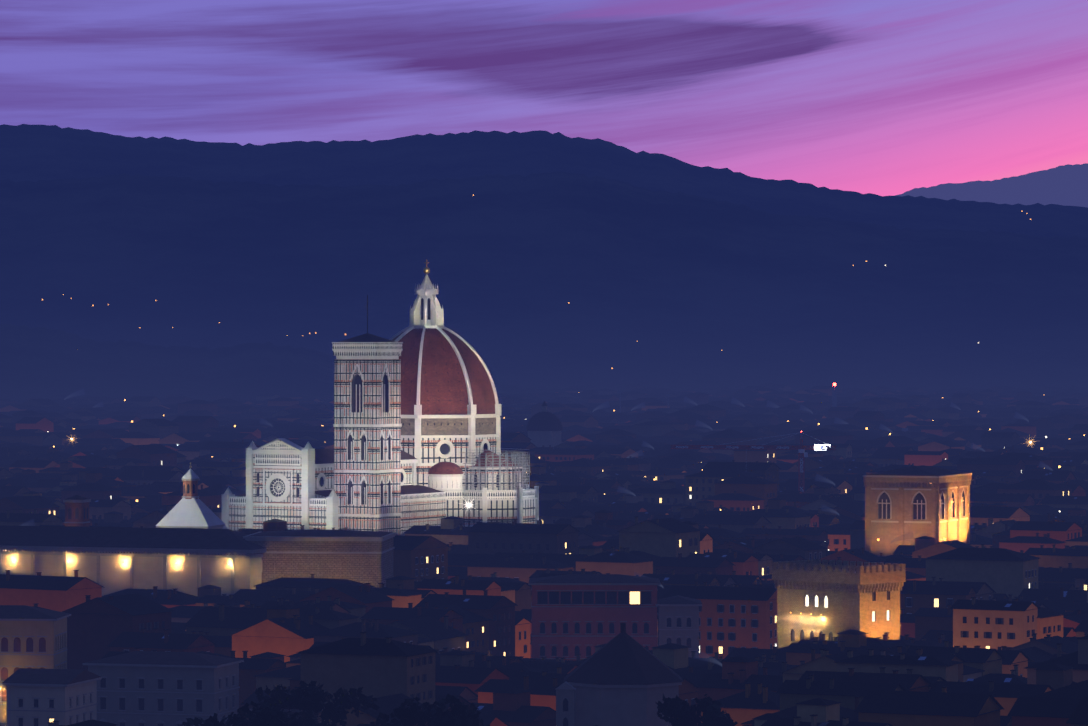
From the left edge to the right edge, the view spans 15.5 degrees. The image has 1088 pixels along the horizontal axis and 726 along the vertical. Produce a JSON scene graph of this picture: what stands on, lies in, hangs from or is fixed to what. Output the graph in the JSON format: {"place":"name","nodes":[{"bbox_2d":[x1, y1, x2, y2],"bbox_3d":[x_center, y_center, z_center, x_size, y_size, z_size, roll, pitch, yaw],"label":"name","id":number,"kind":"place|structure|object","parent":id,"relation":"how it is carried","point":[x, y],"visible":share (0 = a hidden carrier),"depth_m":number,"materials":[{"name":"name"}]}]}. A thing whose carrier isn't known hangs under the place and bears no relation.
{"place":"outdoors","nodes":[
{"label":"outdoors","id":0,"kind":"place"},
{"bbox_2d":[0,614,70,721],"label":"arched palace walls","id":1,"kind":"structure","parent":0,"point":[53,632],"depth_m":878.50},
{"bbox_2d":[1,637,45,701],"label":"windows","id":2,"kind":"structure","parent":1,"relation":"in","point":[17,648],"depth_m":878.83,"materials":[{"name":"black glass"}]},
{"bbox_2d":[0,605,70,618],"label":"roof","id":3,"kind":"structure","parent":1,"relation":"on","point":[17,612],"depth_m":882.23,"materials":[{"name":"brown tile"}]},
{"bbox_2d":[2,677,101,725],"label":"grey house walls","id":4,"kind":"structure","parent":0,"point":[70,708],"depth_m":773.20,"materials":[{"name":"grey paint"}]},
{"bbox_2d":[2,668,100,684],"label":"roof","id":5,"kind":"structure","parent":4,"relation":"on","point":[42,676],"depth_m":776.72,"materials":[{"name":"tile"}]},
{"bbox_2d":[19,694,90,725],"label":"windows","id":6,"kind":"structure","parent":4,"relation":"in","point":[35,705],"depth_m":772.98,"materials":[{"name":"black glass"}]},
{"bbox_2d":[83,660,243,725],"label":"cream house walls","id":7,"kind":"structure","parent":0,"point":[210,694],"depth_m":801.50,"materials":[{"name":"beige paint"}]},
{"bbox_2d":[85,651,242,665],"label":"roof","id":8,"kind":"structure","parent":7,"relation":"on","point":[164,658],"depth_m":804.38,"materials":[{"name":"brown tile"}]},
{"bbox_2d":[101,678,226,725],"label":"windows","id":9,"kind":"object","parent":7,"relation":"in","point":[160,701],"visible":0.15,"depth_m":801.74,"materials":[{"name":"black glass"}]},
{"bbox_2d":[156,524,224,528],"bbox_3d":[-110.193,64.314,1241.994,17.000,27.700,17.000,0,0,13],"label":"roof eave","id":10,"kind":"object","parent":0,"point":[214,527],"depth_m":1234.34,"materials":[{"name":"beige paint"}]},
{"bbox_2d":[156,468,224,525],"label":"pyramidal roof","id":11,"kind":"structure","parent":10,"relation":"on","point":[191,512],"depth_m":1236.96,"materials":[{"name":"white stone"}]},
{"bbox_2d":[181,478,198,498],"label":"lantern","id":12,"kind":"object","parent":11,"relation":"on","point":[190,488],"visible":0.83,"depth_m":1239.98,"materials":[{"name":"stone"}]},
{"bbox_2d":[253,454,301,529],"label":"facade trim","id":13,"kind":"structure","parent":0,"point":[292,515],"depth_m":1403.86,"materials":[{"name":"white stone"}]},
{"bbox_2d":[229,454,325,531],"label":"facade panels","id":14,"kind":"object","parent":13,"relation":"attached to","point":[237,513],"visible":0.33,"depth_m":1403.21,"materials":[{"name":"white stone"}]},
{"bbox_2d":[260,442,295,449],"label":"pediment","id":15,"kind":"structure","parent":13,"relation":"attached to","point":[272,447],"depth_m":1403.12,"materials":[{"name":"stone"}]},
{"bbox_2d":[221,438,337,529],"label":"cathedral facade","id":16,"kind":"structure","parent":13,"relation":"attached to","point":[307,452],"depth_m":1402.05,"materials":[{"name":"white stone"}]},
{"bbox_2d":[250,703,325,708],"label":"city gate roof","id":17,"kind":"structure","parent":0,"point":[292,707],"depth_m":639.66,"materials":[{"name":"brown tile"}]},
{"bbox_2d":[240,492,445,535],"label":"duomo aisles","id":18,"kind":"object","parent":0,"point":[429,512],"visible":0.12,"depth_m":1451.64,"materials":[{"name":"white stone"}]},
{"bbox_2d":[343,359,392,531],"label":"bell tower","id":19,"kind":"structure","parent":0,"point":[362,523],"depth_m":1395.28,"materials":[{"name":"white stone"}]},
{"bbox_2d":[339,295,394,341],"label":"bell tower roof","id":20,"kind":"structure","parent":19,"relation":"on","point":[367,337],"depth_m":1396.99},
{"bbox_2d":[428,449,521,474],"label":"semi-dome roofs","id":21,"kind":"structure","parent":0,"point":[444,468],"depth_m":1472.14,"materials":[{"name":"red tile"}]},
{"bbox_2d":[0,124,1087,401],"bbox_3d":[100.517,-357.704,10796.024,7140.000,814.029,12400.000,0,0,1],"label":"hills","id":22,"kind":"structure","parent":0,"point":[236,270],"depth_m":7847.34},
{"bbox_2d":[42,195,1030,368],"bbox_3d":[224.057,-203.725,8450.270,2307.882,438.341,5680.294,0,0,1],"label":"distant lights","id":23,"kind":"object","parent":22,"relation":"on","point":[568,302],"visible":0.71,"depth_m":7381.86},
{"bbox_2d":[0,0,1087,195],"label":"sky","id":24,"kind":"structure","parent":0,"point":[878,97],"materials":[{"name":"purple"}]},
{"bbox_2d":[528,583,660,659],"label":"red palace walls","id":25,"kind":"structure","parent":0,"point":[594,615],"depth_m":952.65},
{"bbox_2d":[537,592,650,655],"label":"windows","id":26,"kind":"structure","parent":25,"relation":"in","point":[542,597],"depth_m":952.95,"materials":[{"name":"glass"}]},
{"bbox_2d":[528,574,659,582],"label":"roof","id":27,"kind":"structure","parent":25,"relation":"on","point":[594,578],"depth_m":956.88,"materials":[{"name":"brown tile"}]},
{"bbox_2d":[556,682,681,725],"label":"building","id":28,"kind":"structure","parent":0,"point":[581,704],"depth_m":728.41,"materials":[{"name":"paint"}]},
{"bbox_2d":[564,623,682,684],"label":"pyramidal roof","id":29,"kind":"structure","parent":28,"relation":"on","point":[622,657],"depth_m":731.87,"materials":[{"name":"tile"}]},
{"bbox_2d":[656,604,701,657],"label":"pale walls","id":30,"kind":"structure","parent":0,"point":[674,612],"depth_m":951.92,"materials":[{"name":"beige paint"}]},
{"bbox_2d":[667,618,690,647],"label":"windows","id":31,"kind":"structure","parent":30,"relation":"in","point":[679,625],"depth_m":952.21,"materials":[{"name":"glass"}]},
{"bbox_2d":[657,595,701,603],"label":"roof","id":32,"kind":"structure","parent":30,"relation":"on","point":[677,599],"depth_m":954.57,"materials":[{"name":"brown tile"}]},
{"bbox_2d":[871,483,966,555],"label":"church walls","id":33,"kind":"structure","parent":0,"point":[885,534],"depth_m":1336.11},
{"bbox_2d":[863,473,971,552],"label":"stone trim","id":34,"kind":"structure","parent":33,"relation":"attached to","point":[959,481],"depth_m":1335.74,"materials":[{"name":"stone"}]},
{"bbox_2d":[868,465,967,475],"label":"roof","id":35,"kind":"structure","parent":33,"relation":"on","point":[922,470],"depth_m":1340.01,"materials":[{"name":"brown tile"}]},
{"bbox_2d":[895,163,1087,207],"bbox_3d":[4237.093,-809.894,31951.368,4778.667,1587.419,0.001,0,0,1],"label":"hills","id":36,"kind":"structure","parent":0,"point":[1066,185],"depth_m":31953.44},
{"label":"ground","id":37,"kind":"structure","parent":0,"visible":0},
{"bbox_2d":[63,499,90,526],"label":"brick bell tower","id":38,"kind":"structure","parent":37,"relation":"on","point":[76,513],"depth_m":1149.73,"materials":[{"name":"brown"}]},
{"bbox_2d":[64,495,88,499],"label":"roof","id":39,"kind":"structure","parent":38,"relation":"on","point":[77,497],"depth_m":1150.38,"materials":[{"name":"brown tile"}]},
{"bbox_2d":[0,546,266,595],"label":"wall","id":40,"kind":"structure","parent":37,"relation":"on","point":[192,571],"depth_m":1091.51,"materials":[{"name":"beige paint"}]},
{"bbox_2d":[0,525,264,549],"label":"roof","id":41,"kind":"structure","parent":40,"relation":"on","point":[137,537],"depth_m":1098.63,"materials":[{"name":"tile"}]},
{"bbox_2d":[182,703,292,725],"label":"garden tree","id":42,"kind":"object","parent":37,"relation":"on","point":[235,719],"visible":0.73,"depth_m":595.94,"materials":[{"name":"green plant"}]},
{"bbox_2d":[236,701,301,725],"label":"garden tree","id":43,"kind":"object","parent":37,"relation":"on","point":[265,715],"visible":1,"depth_m":588.39,"materials":[{"name":"plant"}]},
{"bbox_2d":[249,707,324,724],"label":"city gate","id":44,"kind":"structure","parent":37,"relation":"on","point":[317,717],"depth_m":639.20,"materials":[{"name":"stone"}]},
{"bbox_2d":[255,680,378,725],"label":"garden tree","id":45,"kind":"object","parent":37,"relation":"on","point":[310,699],"depth_m":636.03,"materials":[{"name":"plant"}]},
{"bbox_2d":[250,537,392,587],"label":"building wall","id":46,"kind":"structure","parent":37,"relation":"on","point":[374,569],"depth_m":1088.52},
{"bbox_2d":[243,532,396,553],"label":"rustic block cornice","id":47,"kind":"structure","parent":46,"relation":"attached to","point":[275,538],"depth_m":1088.05,"materials":[{"name":"grey stone"}]},
{"bbox_2d":[250,530,392,536],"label":"roof","id":48,"kind":"structure","parent":47,"relation":"on","point":[320,533],"depth_m":1094.84,"materials":[{"name":"brown tile"}]},
{"bbox_2d":[315,463,416,497],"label":"cathedral nave wall","id":49,"kind":"structure","parent":37,"relation":"on","point":[328,472],"depth_m":1415.99,"materials":[{"name":"stone"}]},
{"bbox_2d":[237,448,442,496],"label":"cathedral roof","id":50,"kind":"structure","parent":49,"relation":"on","point":[324,456],"depth_m":1434.25,"materials":[{"name":"brown tile"}]},
{"bbox_2d":[315,459,446,501],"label":"duomo nave trim","id":51,"kind":"structure","parent":49,"relation":"attached to","point":[412,461],"depth_m":1452.37,"materials":[{"name":"white stone"}]},
{"bbox_2d":[332,342,402,534],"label":"campanile trim","id":52,"kind":"structure","parent":37,"relation":"on","point":[374,352],"depth_m":1395.49,"materials":[{"name":"white stone"}]},
{"bbox_2d":[370,694,489,725],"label":"garden tree","id":53,"kind":"object","parent":37,"relation":"on","point":[458,714],"depth_m":594.57,"materials":[{"name":"plant"}]},
{"bbox_2d":[401,437,496,489],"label":"dome drum","id":54,"kind":"object","parent":37,"relation":"on","point":[428,451],"visible":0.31,"depth_m":1474.71,"materials":[{"name":"stone"}]},
{"bbox_2d":[392,328,494,414],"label":"dome","id":55,"kind":"structure","parent":54,"relation":"on","point":[443,388],"depth_m":1479.43,"materials":[{"name":"red tile"}]},
{"bbox_2d":[409,274,443,328],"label":"dome lantern","id":56,"kind":"object","parent":55,"relation":"on","point":[426,310],"visible":0.98,"depth_m":1494.99,"materials":[{"name":"white stone"}]},
{"bbox_2d":[423,260,429,273],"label":"orb and cross","id":57,"kind":"object","parent":56,"relation":"on","point":[426,269],"visible":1,"depth_m":1497.30,"materials":[{"name":"gold metal"}]},
{"bbox_2d":[389,326,501,414],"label":"dome ribs","id":58,"kind":"object","parent":54,"relation":"on","point":[471,408],"visible":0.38,"depth_m":1483.57,"materials":[{"name":"white stone"}]},
{"bbox_2d":[401,417,495,434],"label":"duomo drum band","id":59,"kind":"object","parent":54,"relation":"attached to","point":[449,426],"visible":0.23,"depth_m":1474.96,"materials":[{"name":"stone"}]},
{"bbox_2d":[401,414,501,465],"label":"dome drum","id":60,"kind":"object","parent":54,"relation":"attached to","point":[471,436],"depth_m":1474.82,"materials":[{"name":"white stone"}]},
{"bbox_2d":[427,467,538,523],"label":"cornices","id":61,"kind":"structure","parent":37,"relation":"on","point":[520,498],"depth_m":1471.53,"materials":[{"name":"white stone"}]},
{"bbox_2d":[465,448,529,489],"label":"scaffold","id":62,"kind":"object","parent":61,"relation":"on","point":[521,460],"visible":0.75,"depth_m":1474.10,"materials":[{"name":"silver metal"}]},
{"bbox_2d":[459,451,527,484],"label":"scaffold decks","id":63,"kind":"object","parent":62,"relation":"attached to","point":[498,463],"visible":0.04,"depth_m":1475.10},
{"bbox_2d":[446,469,534,526],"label":"duomo tribunes","id":64,"kind":"object","parent":37,"relation":"on","point":[501,511],"visible":0.06,"depth_m":1471.91,"materials":[{"name":"white stone"}]},
{"bbox_2d":[429,476,534,498],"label":"duomo tribune arcades","id":65,"kind":"object","parent":64,"relation":"attached to","point":[445,482],"visible":0.12,"depth_m":1470.29,"materials":[{"name":"white stone"}]},
{"bbox_2d":[0,385,1087,725],"bbox_3d":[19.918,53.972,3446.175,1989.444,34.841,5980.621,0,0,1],"label":"city walls","id":66,"kind":"structure","parent":37,"relation":"on","point":[92,637],"depth_m":1062.50,"materials":[{"name":"paint"}]},
{"bbox_2d":[0,382,1087,725],"bbox_3d":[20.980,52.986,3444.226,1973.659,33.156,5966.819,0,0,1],"label":"city roofs","id":67,"kind":"structure","parent":66,"relation":"on","point":[894,694],"depth_m":1333.21,"materials":[{"name":"tile"}]},
{"bbox_2d":[64,388,1052,586],"bbox_3d":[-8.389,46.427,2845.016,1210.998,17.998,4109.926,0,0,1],"label":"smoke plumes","id":68,"kind":"object","parent":67,"relation":"on","point":[638,406],"visible":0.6,"depth_m":3889.31,"materials":[{"name":"grey"}]},
{"bbox_2d":[47,397,1084,540],"bbox_3d":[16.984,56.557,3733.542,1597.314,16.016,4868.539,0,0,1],"label":"city lights","id":69,"kind":"object","parent":67,"relation":"on","point":[654,479],"visible":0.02,"depth_m":2916.53},
{"bbox_2d":[29,448,1086,725],"bbox_3d":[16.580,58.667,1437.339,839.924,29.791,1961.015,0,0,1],"label":"windows","id":70,"kind":"structure","parent":66,"relation":"attached to","point":[755,622],"depth_m":976.66,"materials":[{"name":"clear glass"}]},
{"bbox_2d":[526,401,562,446],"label":"church dome","id":71,"kind":"structure","parent":37,"relation":"on","point":[544,427],"depth_m":2588.74,"materials":[{"name":"blue paint"}]},
{"bbox_2d":[656,694,737,725],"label":"garden tree","id":72,"kind":"object","parent":37,"relation":"on","point":[676,711],"depth_m":616.52,"materials":[{"name":"green plant"}]},
{"bbox_2d":[670,432,836,492],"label":"tower crane","id":73,"kind":"object","parent":37,"relation":"on","point":[830,449],"visible":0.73,"depth_m":1697.43,"materials":[{"name":"black"}]},
{"bbox_2d":[814,444,830,449],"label":"illuminated sign","id":74,"kind":"object","parent":73,"relation":"attached to","point":[818,447],"visible":0.77,"depth_m":1693.41,"materials":[{"name":"white"}]},
{"bbox_2d":[777,584,899,648],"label":"palace walls","id":75,"kind":"structure","parent":37,"relation":"on","point":[849,609],"depth_m":936.91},
{"bbox_2d":[772,559,905,628],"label":"battlements","id":76,"kind":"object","parent":75,"relation":"on","point":[880,577],"depth_m":936.51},
{"bbox_2d":[805,595,888,621],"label":"lit windows","id":77,"kind":"structure","parent":75,"relation":"in","point":[826,604],"depth_m":936.98,"materials":[{"name":"white glass"}]}
]}

